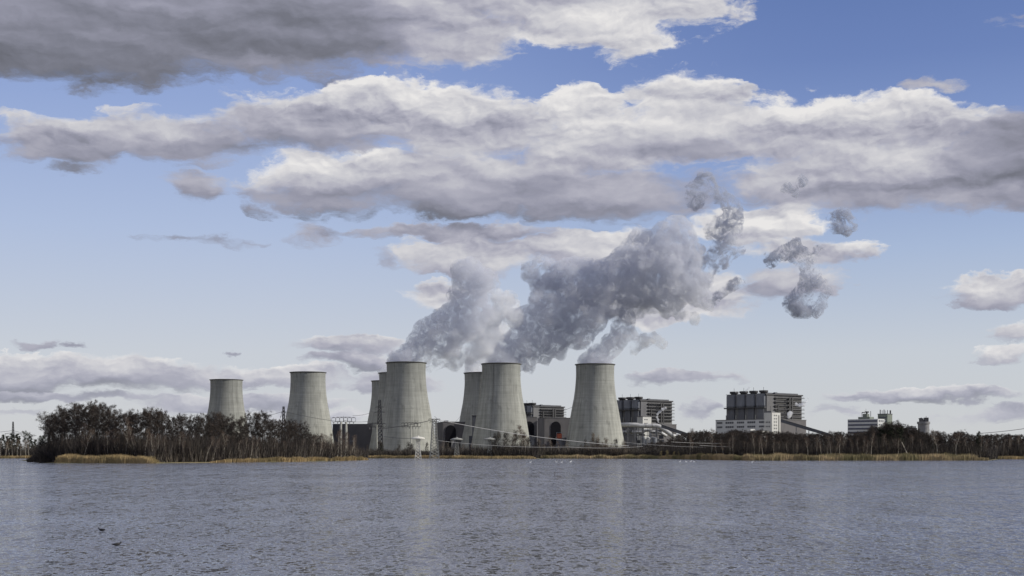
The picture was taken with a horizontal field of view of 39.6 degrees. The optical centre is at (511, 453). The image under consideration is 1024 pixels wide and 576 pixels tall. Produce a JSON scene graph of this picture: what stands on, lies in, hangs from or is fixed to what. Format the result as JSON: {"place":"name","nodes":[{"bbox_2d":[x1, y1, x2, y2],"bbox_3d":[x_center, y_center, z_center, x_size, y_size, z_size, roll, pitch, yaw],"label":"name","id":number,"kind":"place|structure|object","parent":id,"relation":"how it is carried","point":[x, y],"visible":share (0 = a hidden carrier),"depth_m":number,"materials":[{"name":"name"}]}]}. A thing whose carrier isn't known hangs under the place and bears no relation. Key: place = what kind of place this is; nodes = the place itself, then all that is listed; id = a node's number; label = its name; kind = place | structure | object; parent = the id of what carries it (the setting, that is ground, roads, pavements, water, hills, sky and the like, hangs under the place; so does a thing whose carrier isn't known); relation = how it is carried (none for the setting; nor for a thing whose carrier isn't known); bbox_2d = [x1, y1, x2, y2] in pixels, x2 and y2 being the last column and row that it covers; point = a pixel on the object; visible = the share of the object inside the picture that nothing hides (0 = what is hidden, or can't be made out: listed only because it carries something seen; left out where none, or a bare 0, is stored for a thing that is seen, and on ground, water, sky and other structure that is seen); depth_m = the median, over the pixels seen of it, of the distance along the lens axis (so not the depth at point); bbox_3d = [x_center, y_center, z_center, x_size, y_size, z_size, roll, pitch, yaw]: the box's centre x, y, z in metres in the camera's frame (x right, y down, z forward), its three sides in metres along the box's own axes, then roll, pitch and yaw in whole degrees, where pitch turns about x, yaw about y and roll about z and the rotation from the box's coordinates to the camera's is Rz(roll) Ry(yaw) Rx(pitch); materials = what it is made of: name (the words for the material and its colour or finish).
{"place":"outdoors","nodes":[
{"label":"outdoors","id":0,"kind":"place"},
{"bbox_2d":[22,460,349,462],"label":"wooded headland","id":1,"kind":"structure","parent":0,"point":[178,462],"depth_m":734.69,"materials":[{"name":"beige plant"}]},
{"bbox_2d":[25,445,56,461],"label":"undergrowth","id":2,"kind":"object","parent":1,"relation":"on","point":[38,456],"visible":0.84,"depth_m":729.57,"materials":[{"name":"plant"}]},
{"bbox_2d":[27,412,60,450],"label":"overhanging tree","id":3,"kind":"object","parent":1,"relation":"on","point":[53,435],"visible":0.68,"depth_m":742.84,"materials":[{"name":"brown plant"}]},
{"bbox_2d":[42,417,54,442],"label":"leafless tree","id":4,"kind":"object","parent":1,"relation":"on","point":[48,419],"visible":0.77,"depth_m":738.34,"materials":[{"name":"brown plant"}]},
{"bbox_2d":[46,412,61,448],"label":"leafless tree","id":5,"kind":"object","parent":1,"relation":"on","point":[55,429],"visible":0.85,"depth_m":729.94,"materials":[{"name":"brown plant"}]},
{"bbox_2d":[51,409,69,446],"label":"leafless tree","id":6,"kind":"object","parent":1,"relation":"on","point":[64,417],"visible":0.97,"depth_m":722.42,"materials":[{"name":"brown plant"}]},
{"bbox_2d":[53,405,70,444],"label":"leafless tree","id":7,"kind":"object","parent":1,"relation":"on","point":[66,424],"visible":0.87,"depth_m":729.76,"materials":[{"name":"brown plant"}]},
{"bbox_2d":[65,404,77,438],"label":"leafless tree","id":8,"kind":"object","parent":1,"relation":"on","point":[73,420],"visible":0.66,"depth_m":730.49,"materials":[{"name":"brown plant"}]},
{"bbox_2d":[66,402,83,442],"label":"leafless tree","id":9,"kind":"object","parent":1,"relation":"on","point":[77,421],"visible":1,"depth_m":718.69,"materials":[{"name":"brown plant"}]},
{"bbox_2d":[75,402,90,433],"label":"leafless tree","id":10,"kind":"object","parent":1,"relation":"on","point":[84,415],"visible":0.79,"depth_m":728.27,"materials":[{"name":"brown plant"}]},
{"bbox_2d":[80,404,98,439],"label":"leafless tree","id":11,"kind":"object","parent":1,"relation":"on","point":[89,418],"visible":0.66,"depth_m":731.07,"materials":[{"name":"brown plant"}]},
{"bbox_2d":[84,400,97,432],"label":"leafless tree","id":12,"kind":"object","parent":1,"relation":"on","point":[91,409],"visible":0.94,"depth_m":721.82,"materials":[{"name":"brown plant"}]},
{"bbox_2d":[88,400,106,435],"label":"leafless tree","id":13,"kind":"object","parent":1,"relation":"on","point":[99,417],"visible":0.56,"depth_m":735.74,"materials":[{"name":"brown plant"}]},
{"bbox_2d":[92,404,108,436],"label":"leafless tree","id":14,"kind":"object","parent":1,"relation":"on","point":[97,418],"visible":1,"depth_m":717.83,"materials":[{"name":"brown plant"}]},
{"bbox_2d":[54,454,159,462],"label":"reeds","id":15,"kind":"object","parent":1,"relation":"on","point":[78,458],"visible":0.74,"depth_m":694.62,"materials":[{"name":"beige plant"}]},
{"bbox_2d":[99,403,116,430],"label":"leafless tree","id":16,"kind":"object","parent":1,"relation":"on","point":[104,416],"visible":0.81,"depth_m":725.79,"materials":[{"name":"brown plant"}]},
{"bbox_2d":[104,410,119,437],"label":"leafless tree","id":17,"kind":"object","parent":1,"relation":"on","point":[109,417],"visible":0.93,"depth_m":717.80,"materials":[{"name":"brown plant"}]},
{"bbox_2d":[117,410,128,437],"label":"leafless tree","id":18,"kind":"object","parent":1,"relation":"on","point":[122,420],"visible":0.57,"depth_m":732.88,"materials":[{"name":"brown plant"}]},
{"bbox_2d":[123,408,137,435],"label":"leafless tree","id":19,"kind":"object","parent":1,"relation":"on","point":[130,412],"visible":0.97,"depth_m":715.23,"materials":[{"name":"brown plant"}]},
{"bbox_2d":[127,412,143,439],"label":"leafless tree","id":20,"kind":"object","parent":1,"relation":"on","point":[137,422],"visible":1,"depth_m":715.30,"materials":[{"name":"brown plant"}]},
{"bbox_2d":[143,406,156,433],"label":"leafless tree","id":21,"kind":"object","parent":1,"relation":"on","point":[149,415],"visible":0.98,"depth_m":714.14,"materials":[{"name":"brown plant"}]},
{"bbox_2d":[149,407,163,436],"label":"leafless tree","id":22,"kind":"object","parent":1,"relation":"on","point":[154,431],"visible":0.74,"depth_m":730.22,"materials":[{"name":"brown plant"}]},
{"bbox_2d":[153,411,169,437],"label":"leafless tree","id":23,"kind":"object","parent":1,"relation":"on","point":[160,431],"visible":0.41,"depth_m":743.82,"materials":[{"name":"brown plant"}]},
{"bbox_2d":[154,410,169,430],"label":"leafless tree","id":24,"kind":"object","parent":1,"relation":"on","point":[162,417],"visible":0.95,"depth_m":728.55,"materials":[{"name":"brown plant"}]},
{"bbox_2d":[164,415,176,440],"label":"leafless tree","id":25,"kind":"object","parent":1,"relation":"on","point":[173,421],"visible":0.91,"depth_m":739.67,"materials":[{"name":"brown plant"}]},
{"bbox_2d":[41,400,316,442],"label":"woods","id":26,"kind":"object","parent":1,"relation":"on","point":[226,430],"visible":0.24,"depth_m":793.07,"materials":[{"name":"brown plant"}]},
{"bbox_2d":[172,414,188,438],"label":"leafless tree","id":27,"kind":"object","parent":1,"relation":"on","point":[176,423],"visible":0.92,"depth_m":747.23,"materials":[{"name":"brown plant"}]},
{"bbox_2d":[182,414,195,440],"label":"leafless tree","id":28,"kind":"object","parent":1,"relation":"on","point":[191,429],"visible":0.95,"depth_m":753.11,"materials":[{"name":"brown plant"}]},
{"bbox_2d":[192,414,204,440],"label":"leafless tree","id":29,"kind":"object","parent":1,"relation":"on","point":[200,422],"visible":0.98,"depth_m":755.97,"materials":[{"name":"brown plant"}]},
{"bbox_2d":[35,428,368,461],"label":"undergrowth","id":30,"kind":"object","parent":1,"relation":"on","point":[131,452],"visible":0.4,"depth_m":744.79,"materials":[{"name":"plant"}]},
{"bbox_2d":[200,415,211,444],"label":"leafless tree","id":31,"kind":"object","parent":1,"relation":"on","point":[209,425],"visible":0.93,"depth_m":762.42,"materials":[{"name":"brown plant"}]},
{"bbox_2d":[207,411,222,437],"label":"leafless tree","id":32,"kind":"object","parent":1,"relation":"on","point":[217,432],"visible":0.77,"depth_m":773.28,"materials":[{"name":"brown plant"}]},
{"bbox_2d":[209,412,221,450],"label":"leafless tree","id":33,"kind":"object","parent":1,"relation":"on","point":[216,414],"visible":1,"depth_m":764.49,"materials":[{"name":"brown plant"}]},
{"bbox_2d":[213,413,223,435],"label":"leafless tree","id":34,"kind":"object","parent":1,"relation":"on","point":[219,423],"visible":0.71,"depth_m":782.41,"materials":[{"name":"brown plant"}]},
{"bbox_2d":[230,419,241,442],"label":"leafless tree","id":35,"kind":"object","parent":1,"relation":"on","point":[233,424],"visible":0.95,"depth_m":788.62,"materials":[{"name":"brown plant"}]},
{"bbox_2d":[237,416,246,440],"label":"leafless tree","id":36,"kind":"object","parent":1,"relation":"on","point":[243,429],"visible":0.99,"depth_m":792.91,"materials":[{"name":"brown plant"}]},
{"bbox_2d":[243,414,250,433],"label":"leafless tree","id":37,"kind":"object","parent":1,"relation":"on","point":[245,418],"visible":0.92,"depth_m":819.13,"materials":[{"name":"brown plant"}]},
{"bbox_2d":[246,410,259,441],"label":"leafless tree","id":38,"kind":"object","parent":1,"relation":"on","point":[252,422],"visible":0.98,"depth_m":822.21,"materials":[{"name":"brown plant"}]},
{"bbox_2d":[249,415,259,439],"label":"leafless tree","id":39,"kind":"object","parent":1,"relation":"on","point":[257,428],"visible":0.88,"depth_m":820.52,"materials":[{"name":"brown plant"}]},
{"bbox_2d":[256,409,271,446],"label":"leafless tree","id":40,"kind":"object","parent":1,"relation":"on","point":[259,426],"visible":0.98,"depth_m":822.89,"materials":[{"name":"brown plant"}]},
{"bbox_2d":[256,409,272,442],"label":"leafless tree","id":41,"kind":"object","parent":1,"relation":"on","point":[265,430],"visible":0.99,"depth_m":819.65,"materials":[{"name":"brown plant"}]},
{"bbox_2d":[267,422,276,445],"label":"leafless tree","id":42,"kind":"object","parent":1,"relation":"on","point":[272,426],"visible":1,"depth_m":825.99,"materials":[{"name":"brown plant"}]},
{"bbox_2d":[281,419,291,441],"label":"leafless tree","id":43,"kind":"object","parent":1,"relation":"on","point":[288,432],"visible":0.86,"depth_m":857.22,"materials":[{"name":"brown plant"}]},
{"bbox_2d":[208,455,368,462],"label":"reeds","id":44,"kind":"object","parent":1,"relation":"on","point":[302,459],"visible":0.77,"depth_m":824.54,"materials":[{"name":"brown plant"}]},
{"bbox_2d":[469,415,475,448],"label":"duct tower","id":45,"kind":"structure","parent":0,"point":[473,424],"depth_m":1928.00,"materials":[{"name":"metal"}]},
{"bbox_2d":[0,458,1023,575],"bbox_3d":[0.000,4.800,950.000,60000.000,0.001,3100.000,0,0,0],"label":"water","id":46,"kind":"structure","parent":0,"point":[497,517],"depth_m":105.10,"materials":[{"name":"grey liquid"}]},
{"bbox_2d":[411,436,424,458],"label":"pylon","id":47,"kind":"object","parent":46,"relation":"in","point":[417,448],"visible":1,"depth_m":1148.14,"materials":[{"name":"metal"}]},
{"bbox_2d":[429,419,439,458],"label":"pylon","id":48,"kind":"object","parent":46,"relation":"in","point":[432,445],"visible":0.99,"depth_m":1167.97,"materials":[{"name":"metal"}]},
{"bbox_2d":[437,419,625,445],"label":"power line","id":49,"kind":"object","parent":48,"relation":"attached to","point":[534,436],"visible":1,"depth_m":1155.75,"materials":[{"name":"metal"}]},
{"bbox_2d":[0,0,1023,448],"label":"sky","id":50,"kind":"structure","parent":0,"point":[704,201],"materials":[{"name":"blue"}]},
{"bbox_2d":[526,417,536,447],"bbox_3d":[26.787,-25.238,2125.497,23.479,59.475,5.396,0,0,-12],"label":"machine hall","id":51,"kind":"structure","parent":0,"point":[532,424],"depth_m":2127.35,"materials":[{"name":"grey concrete"}]},
{"bbox_2d":[524,403,565,440],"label":"boiler house","id":52,"kind":"structure","parent":0,"point":[543,411],"depth_m":2213.58,"materials":[{"name":"metal"}]},
{"bbox_2d":[537,418,569,448],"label":"machine hall","id":53,"kind":"structure","parent":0,"point":[548,427],"depth_m":2123.56,"materials":[{"name":"grey concrete"}]},
{"bbox_2d":[617,394,674,447],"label":"boiler house","id":54,"kind":"structure","parent":0,"point":[658,411],"depth_m":2067.75,"materials":[{"name":"metal"}]},
{"bbox_2d":[654,424,676,447],"bbox_3d":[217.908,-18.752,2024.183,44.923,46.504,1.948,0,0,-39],"label":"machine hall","id":55,"kind":"structure","parent":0,"point":[668,437],"depth_m":2026.07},
{"bbox_2d":[715,411,780,443],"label":"office building","id":56,"kind":"structure","parent":0,"point":[771,421],"depth_m":1853.68,"materials":[{"name":"white concrete"}]},
{"bbox_2d":[724,387,804,419],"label":"boiler house","id":57,"kind":"structure","parent":0,"point":[753,404],"depth_m":1923.86,"materials":[{"name":"metal"}]},
{"bbox_2d":[848,411,884,434],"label":"office building","id":58,"kind":"structure","parent":0,"point":[865,422],"depth_m":1513.41,"materials":[{"name":"white concrete"}]},
{"bbox_2d":[878,410,891,423],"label":"tower block","id":59,"kind":"structure","parent":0,"point":[887,417],"depth_m":1543.31,"materials":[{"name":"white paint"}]},
{"bbox_3d":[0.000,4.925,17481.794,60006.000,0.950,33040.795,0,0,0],"label":"ground","id":60,"kind":"structure","parent":0,"visible":0},
{"bbox_2d":[0,455,31,457],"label":"reeds","id":61,"kind":"object","parent":60,"relation":"on","point":[12,456],"visible":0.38,"depth_m":1402.64,"materials":[{"name":"beige plant"}]},
{"bbox_2d":[0,443,37,455],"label":"undergrowth","id":62,"kind":"object","parent":60,"relation":"on","point":[17,452],"visible":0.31,"depth_m":1447.74,"materials":[{"name":"plant"}]},
{"bbox_2d":[0,431,53,455],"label":"woods","id":63,"kind":"object","parent":60,"relation":"on","point":[16,436],"visible":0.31,"depth_m":1475.85,"materials":[{"name":"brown plant"}]},
{"bbox_2d":[204,379,248,441],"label":"cooling tower","id":64,"kind":"structure","parent":60,"relation":"on","point":[226,397],"depth_m":2193.70,"materials":[{"name":"concrete"}]},
{"bbox_2d":[283,371,333,443],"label":"cooling tower","id":65,"kind":"structure","parent":60,"relation":"on","point":[308,396],"depth_m":1990.59,"materials":[{"name":"concrete"}]},
{"bbox_2d":[331,417,355,443],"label":"pylon","id":66,"kind":"object","parent":60,"relation":"on","point":[341,425],"visible":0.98,"depth_m":1479.22,"materials":[{"name":"metal"}]},
{"bbox_2d":[332,424,372,450],"bbox_3d":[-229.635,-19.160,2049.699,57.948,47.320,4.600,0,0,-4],"label":"machine hall","id":67,"kind":"structure","parent":60,"relation":"on","point":[362,433],"depth_m":2048.15,"materials":[{"name":"grey metal"}]},
{"bbox_2d":[367,380,378,423],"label":"cooling tower","id":68,"kind":"structure","parent":60,"relation":"on","point":[374,396],"depth_m":2233.18,"materials":[{"name":"concrete"}]},
{"bbox_2d":[368,423,385,449],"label":"pylon","id":69,"kind":"object","parent":60,"relation":"on","point":[376,431],"visible":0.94,"depth_m":1559.77,"materials":[{"name":"metal"}]},
{"bbox_2d":[369,372,386,449],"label":"cooling tower","id":70,"kind":"structure","parent":60,"relation":"on","point":[382,382],"depth_m":2011.23,"materials":[{"name":"concrete"}]},
{"bbox_2d":[375,400,384,448],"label":"pylon","id":71,"kind":"object","parent":60,"relation":"on","point":[379,412],"visible":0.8,"depth_m":1638.22,"materials":[{"name":"metal"}]},
{"bbox_2d":[368,455,434,457],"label":"reeds","id":72,"kind":"object","parent":60,"relation":"on","point":[398,456],"visible":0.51,"depth_m":1402.35,"materials":[{"name":"brown plant"}]},
{"bbox_2d":[375,361,436,451],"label":"cooling tower","id":73,"kind":"structure","parent":60,"relation":"on","point":[406,400],"depth_m":1774.57,"materials":[{"name":"concrete"}]},
{"bbox_2d":[435,421,464,448],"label":"machine hall","id":74,"kind":"structure","parent":60,"relation":"on","point":[448,431],"depth_m":2002.54,"materials":[{"name":"grey concrete"}]},
{"bbox_2d":[451,437,462,454],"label":"pylon","id":75,"kind":"object","parent":60,"relation":"on","point":[456,439],"visible":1,"depth_m":1328.03,"materials":[{"name":"metal"}]},
{"bbox_2d":[459,372,481,447],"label":"cooling tower","id":76,"kind":"structure","parent":60,"relation":"on","point":[472,389],"depth_m":2004.56,"materials":[{"name":"concrete"}]},
{"bbox_2d":[433,455,536,458],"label":"reeds","id":77,"kind":"object","parent":60,"relation":"on","point":[483,457],"visible":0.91,"depth_m":1295.55,"materials":[{"name":"brown plant"}]},
{"bbox_2d":[492,431,503,447],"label":"bush","id":78,"kind":"object","parent":60,"relation":"on","point":[498,436],"visible":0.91,"depth_m":1347.86,"materials":[{"name":"brown plant"}]},
{"bbox_2d":[471,362,530,448],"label":"cooling tower","id":79,"kind":"structure","parent":60,"relation":"on","point":[501,406],"depth_m":1797.91,"materials":[{"name":"concrete"}]},
{"bbox_2d":[502,431,509,452],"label":"bush","id":80,"kind":"object","parent":60,"relation":"on","point":[503,444],"visible":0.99,"depth_m":1332.93,"materials":[{"name":"brown plant"}]},
{"bbox_2d":[367,440,685,457],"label":"undergrowth","id":81,"kind":"object","parent":60,"relation":"on","point":[498,451],"visible":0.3,"depth_m":1357.12,"materials":[{"name":"plant"}]},
{"bbox_2d":[565,363,623,448],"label":"cooling tower","id":82,"kind":"structure","parent":60,"relation":"on","point":[595,410],"depth_m":1809.37,"materials":[{"name":"concrete"}]},
{"bbox_2d":[573,439,631,455],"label":"undergrowth","id":83,"kind":"object","parent":60,"relation":"on","point":[599,450],"visible":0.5,"depth_m":1360.32,"materials":[{"name":"plant"}]},
{"bbox_2d":[540,454,679,458],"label":"reeds","id":84,"kind":"object","parent":60,"relation":"on","point":[625,456],"visible":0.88,"depth_m":1324.67,"materials":[{"name":"brown plant"}]},
{"bbox_2d":[623,428,663,442],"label":"pipe rack","id":85,"kind":"object","parent":60,"relation":"on","point":[647,435],"visible":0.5,"depth_m":1900.00,"materials":[{"name":"metal"}]},
{"bbox_2d":[637,416,650,448],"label":"switch house","id":86,"kind":"structure","parent":60,"relation":"on","point":[643,419],"depth_m":1954.31,"materials":[{"name":"white concrete"}]},
{"bbox_2d":[622,429,666,445],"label":"service pipe","id":87,"kind":"object","parent":60,"relation":"on","point":[645,430],"visible":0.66,"depth_m":1903.03,"materials":[{"name":"grey metal"}]},
{"bbox_2d":[621,423,682,446],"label":"flue gas pipe","id":88,"kind":"object","parent":60,"relation":"on","point":[655,426],"visible":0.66,"depth_m":1877.44,"materials":[{"name":"grey metal"}]},
{"bbox_2d":[661,424,687,439],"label":"conveyor bridge","id":89,"kind":"structure","parent":60,"relation":"on","point":[671,429],"depth_m":1833.06,"materials":[{"name":"grey metal"}]},
{"bbox_2d":[781,419,806,437],"bbox_3d":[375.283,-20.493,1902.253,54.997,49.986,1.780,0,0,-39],"label":"machine hall","id":90,"kind":"structure","parent":60,"relation":"on","point":[785,428],"depth_m":1902.67,"materials":[{"name":"grey concrete"}]},
{"bbox_2d":[781,419,830,435],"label":"conveyor bridge","id":91,"kind":"structure","parent":60,"relation":"on","point":[800,426],"depth_m":1793.01,"materials":[{"name":"grey metal"}]},
{"bbox_2d":[631,433,1023,459],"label":"undergrowth","id":92,"kind":"object","parent":60,"relation":"on","point":[879,447],"visible":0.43,"depth_m":1017.20,"materials":[{"name":"plant"}]},
{"bbox_2d":[633,423,1023,450],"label":"woods","id":93,"kind":"object","parent":60,"relation":"on","point":[670,441],"visible":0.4,"depth_m":1072.74,"materials":[{"name":"brown plant"}]},
{"bbox_2d":[675,452,988,460],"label":"reeds","id":94,"kind":"object","parent":60,"relation":"on","point":[781,456],"visible":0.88,"depth_m":968.32,"materials":[{"name":"brown plant"}]},
{"bbox_2d":[882,424,900,453],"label":"pine tree","id":95,"kind":"object","parent":60,"relation":"on","point":[891,429],"visible":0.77,"depth_m":1016.29,"materials":[{"name":"green plant"}]},
{"bbox_2d":[893,426,903,451],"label":"pine tree","id":96,"kind":"object","parent":60,"relation":"on","point":[899,431],"visible":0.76,"depth_m":1017.86,"materials":[{"name":"green plant"}]},
{"bbox_2d":[917,418,929,441],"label":"silo","id":97,"kind":"object","parent":60,"relation":"on","point":[923,425],"visible":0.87,"depth_m":1694.67,"materials":[{"name":"grey metal"}]},
{"bbox_2d":[928,430,944,453],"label":"birch tree","id":98,"kind":"object","parent":60,"relation":"on","point":[935,432],"visible":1,"depth_m":1013.91,"materials":[{"name":"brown plant"}]},
{"bbox_2d":[998,455,1023,458],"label":"reeds","id":99,"kind":"object","parent":60,"relation":"on","point":[1010,457],"visible":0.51,"depth_m":1197.66,"materials":[{"name":"brown plant"}]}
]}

